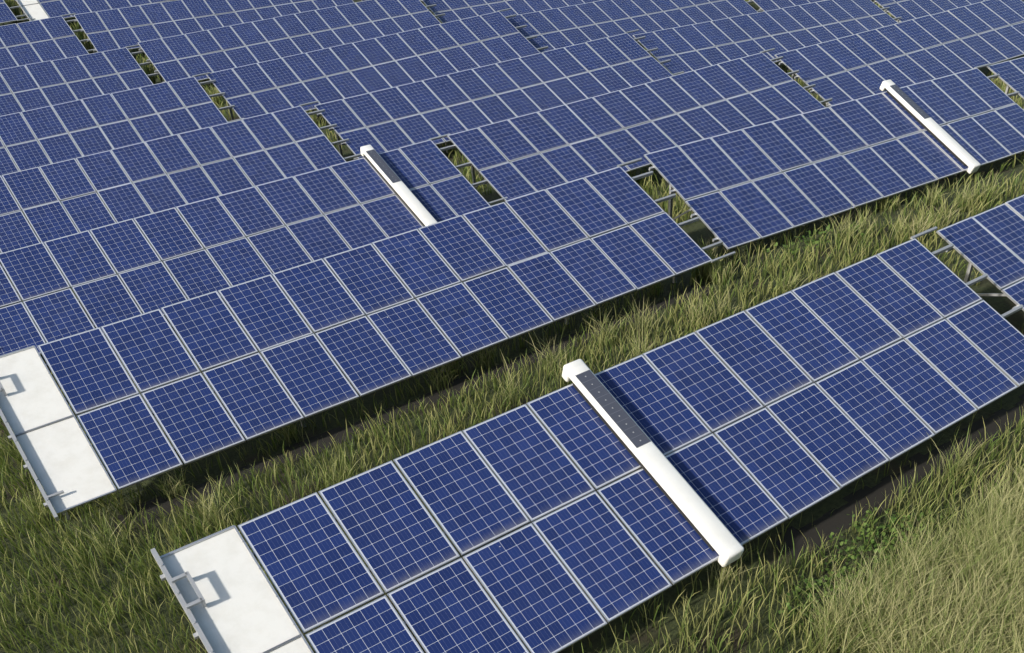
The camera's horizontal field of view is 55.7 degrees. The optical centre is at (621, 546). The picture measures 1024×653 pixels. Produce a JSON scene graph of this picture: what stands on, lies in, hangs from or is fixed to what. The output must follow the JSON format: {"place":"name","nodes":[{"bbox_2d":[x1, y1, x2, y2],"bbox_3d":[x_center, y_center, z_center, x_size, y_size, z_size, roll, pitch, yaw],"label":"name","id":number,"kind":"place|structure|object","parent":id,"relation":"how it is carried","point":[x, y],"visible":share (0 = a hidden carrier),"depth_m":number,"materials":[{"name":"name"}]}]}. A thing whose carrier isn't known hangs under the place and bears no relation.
{"place":"outdoors","nodes":[
{"label":"outdoors","id":0,"kind":"place"},
{"bbox_2d":[0,0,1023,652],"bbox_3d":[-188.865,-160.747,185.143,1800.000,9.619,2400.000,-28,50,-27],"label":"ground","id":1,"kind":"structure","parent":0,"point":[696,232],"depth_m":15.15,"materials":[{"name":"green plant"}]},
{"bbox_2d":[0,0,31,24],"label":"solar table","id":2,"kind":"object","parent":1,"relation":"on","point":[7,15],"visible":0.77,"depth_m":48.47,"materials":[{"name":"glass"}]},
{"bbox_2d":[15,0,48,21],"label":"docking station","id":3,"kind":"object","parent":1,"relation":"on","point":[34,9],"visible":0.74,"depth_m":49.11,"materials":[{"name":"metal"}]},
{"bbox_2d":[0,13,95,68],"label":"solar table","id":4,"kind":"object","parent":1,"relation":"on","point":[52,38],"visible":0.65,"depth_m":44.10,"materials":[{"name":"glass"}]},
{"bbox_2d":[0,345,116,520],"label":"docking station","id":5,"kind":"object","parent":1,"relation":"on","point":[59,454],"visible":0.99,"depth_m":14.89,"materials":[{"name":"metal"}]},
{"bbox_2d":[0,44,159,115],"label":"solar table","id":6,"kind":"object","parent":1,"relation":"on","point":[24,84],"visible":0.67,"depth_m":39.09,"materials":[{"name":"glass"}]},
{"bbox_2d":[37,0,172,18],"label":"solar table","id":7,"kind":"object","parent":1,"relation":"on","point":[53,8],"visible":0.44,"depth_m":49.98,"materials":[{"name":"glass"}]},
{"bbox_2d":[0,72,244,179],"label":"solar table","id":8,"kind":"object","parent":1,"relation":"on","point":[34,138],"visible":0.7,"depth_m":33.66,"materials":[{"name":"glass"}]},
{"bbox_2d":[0,101,361,257],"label":"solar table","id":9,"kind":"object","parent":1,"relation":"on","point":[131,181],"visible":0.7,"depth_m":28.55,"materials":[{"name":"glass"}]},
{"bbox_2d":[74,0,357,55],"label":"solar table","id":10,"kind":"object","parent":1,"relation":"on","point":[164,19],"visible":0.63,"depth_m":46.88,"materials":[{"name":"glass"}]},
{"bbox_2d":[150,525,313,652],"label":"docking station","id":11,"kind":"object","parent":1,"relation":"on","point":[226,594],"visible":0.98,"depth_m":10.70,"materials":[{"name":"metal"}]},
{"bbox_2d":[0,133,507,354],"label":"solar table","id":12,"kind":"object","parent":1,"relation":"on","point":[304,206],"visible":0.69,"depth_m":22.89,"materials":[{"name":"glass"}]},
{"bbox_2d":[360,145,436,225],"bbox_3d":[-5.785,-9.311,25.055,0.316,0.276,3.660,-28,66,-27],"label":"cleaning robot","id":13,"kind":"object","parent":12,"relation":"on","point":[399,187],"visible":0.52,"depth_m":24.95,"materials":[{"name":"white paint"}]},
{"bbox_2d":[138,0,444,92],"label":"solar table","id":14,"kind":"object","parent":1,"relation":"on","point":[171,58],"visible":0.72,"depth_m":43.01,"materials":[{"name":"glass"}]},
{"bbox_2d":[207,8,547,119],"bbox_3d":[-9.378,-19.144,39.168,13.899,2.317,3.286,-28,50,-27],"label":"solar table","id":15,"kind":"object","parent":1,"relation":"on","point":[334,73],"visible":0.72,"depth_m":38.39,"materials":[{"name":"glass"}]},
{"bbox_2d":[37,158,735,491],"bbox_3d":[-3.653,-4.259,18.487,12.864,2.356,3.245,-28,50,-27],"label":"solar table","id":16,"kind":"object","parent":1,"relation":"on","point":[609,234],"visible":0.95,"depth_m":17.30,"materials":[{"name":"glass"}]},
{"bbox_2d":[95,284,716,536],"bbox_3d":[-3.099,-2.853,17.533,12.500,0.110,0.678,-28,50,-27],"label":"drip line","id":17,"kind":"object","parent":1,"relation":"on","point":[339,431],"visible":0.71,"depth_m":16.76,"materials":[{"name":"black soil"}]},
{"bbox_2d":[314,29,683,159],"bbox_3d":[-3.818,-15.790,34.740,13.884,2.388,3.253,-28,50,-27],"label":"solar table","id":18,"kind":"object","parent":1,"relation":"on","point":[428,109],"visible":0.74,"depth_m":33.86,"materials":[{"name":"glass"}]},
{"bbox_2d":[420,0,598,22],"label":"solar table","id":19,"kind":"object","parent":1,"relation":"on","point":[453,10],"visible":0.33,"depth_m":48.12,"materials":[{"name":"glass"}]},
{"bbox_2d":[0,73,1023,652],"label":"tall grass tufts","id":20,"kind":"object","parent":1,"relation":"on","point":[986,597],"visible":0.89,"depth_m":11.87,"materials":[{"name":"green plant"}]},
{"bbox_2d":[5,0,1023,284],"bbox_3d":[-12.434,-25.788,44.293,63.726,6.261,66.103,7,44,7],"label":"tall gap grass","id":21,"kind":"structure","parent":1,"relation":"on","point":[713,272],"depth_m":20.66,"materials":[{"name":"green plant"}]},
{"bbox_2d":[237,226,1023,652],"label":"solar table","id":22,"kind":"object","parent":1,"relation":"on","point":[753,422],"visible":0.97,"depth_m":12.69,"materials":[{"name":"glass"}]},
{"bbox_2d":[562,359,743,567],"bbox_3d":[0.357,-1.174,12.835,0.316,0.276,3.660,-28,67,-27],"label":"cleaning robot","id":23,"kind":"object","parent":22,"relation":"on","point":[682,496],"visible":1,"depth_m":12.67,"materials":[{"name":"white paint"}]},
{"bbox_2d":[507,0,762,52],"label":"solar table","id":24,"kind":"object","parent":1,"relation":"on","point":[556,28],"visible":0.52,"depth_m":44.59,"materials":[{"name":"glass"}]},
{"bbox_2d":[447,48,831,202],"bbox_3d":[1.084,-12.338,29.522,12.864,2.561,3.248,-28,50,-27],"label":"solar table","id":25,"kind":"object","parent":1,"relation":"on","point":[518,156],"visible":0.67,"depth_m":28.55,"materials":[{"name":"glass"}]},
{"bbox_2d":[633,0,901,73],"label":"solar table","id":26,"kind":"object","parent":1,"relation":"on","point":[688,48],"visible":0.64,"depth_m":40.19,"materials":[{"name":"glass"}]},
{"bbox_2d":[749,0,823,10],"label":"solar table","id":27,"kind":"object","parent":1,"relation":"on","point":[765,5],"visible":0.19,"depth_m":48.43,"materials":[{"name":"glass"}]},
{"bbox_2d":[644,64,1023,255],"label":"solar table","id":28,"kind":"object","parent":1,"relation":"on","point":[738,188],"visible":0.87,"depth_m":23.76,"materials":[{"name":"glass"}]},
{"bbox_2d":[879,79,980,174],"bbox_3d":[8.142,-11.141,25.437,0.316,0.276,3.660,-26,69,-27],"label":"cleaning robot","id":29,"kind":"object","parent":28,"relation":"on","point":[930,125],"visible":1,"depth_m":25.29,"materials":[{"name":"white paint"}]},
{"bbox_2d":[767,223,942,624],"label":"broadleaf weeds","id":30,"kind":"object","parent":1,"relation":"on","point":[846,550],"visible":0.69,"depth_m":12.77,"materials":[{"name":"green plant"}]},
{"bbox_2d":[773,394,1023,559],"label":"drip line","id":31,"kind":"object","parent":1,"relation":"on","point":[825,525],"visible":0.78,"depth_m":14.08,"materials":[{"name":"black soil"}]},
{"bbox_2d":[774,0,1023,106],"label":"solar table","id":32,"kind":"object","parent":1,"relation":"on","point":[909,52],"visible":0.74,"depth_m":34.73,"materials":[{"name":"glass"}]},
{"bbox_2d":[871,0,985,22],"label":"solar table","id":33,"kind":"object","parent":1,"relation":"on","point":[905,10],"visible":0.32,"depth_m":44.60,"materials":[{"name":"glass"}]},
{"bbox_2d":[936,195,1023,310],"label":"solar table","id":34,"kind":"object","parent":1,"relation":"on","point":[990,242],"visible":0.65,"depth_m":17.53,"materials":[{"name":"glass"}]},
{"bbox_2d":[987,57,1023,109],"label":"solar table","id":35,"kind":"object","parent":1,"relation":"on","point":[1011,73],"visible":0.63,"depth_m":28.07,"materials":[{"name":"glass"}]}
]}

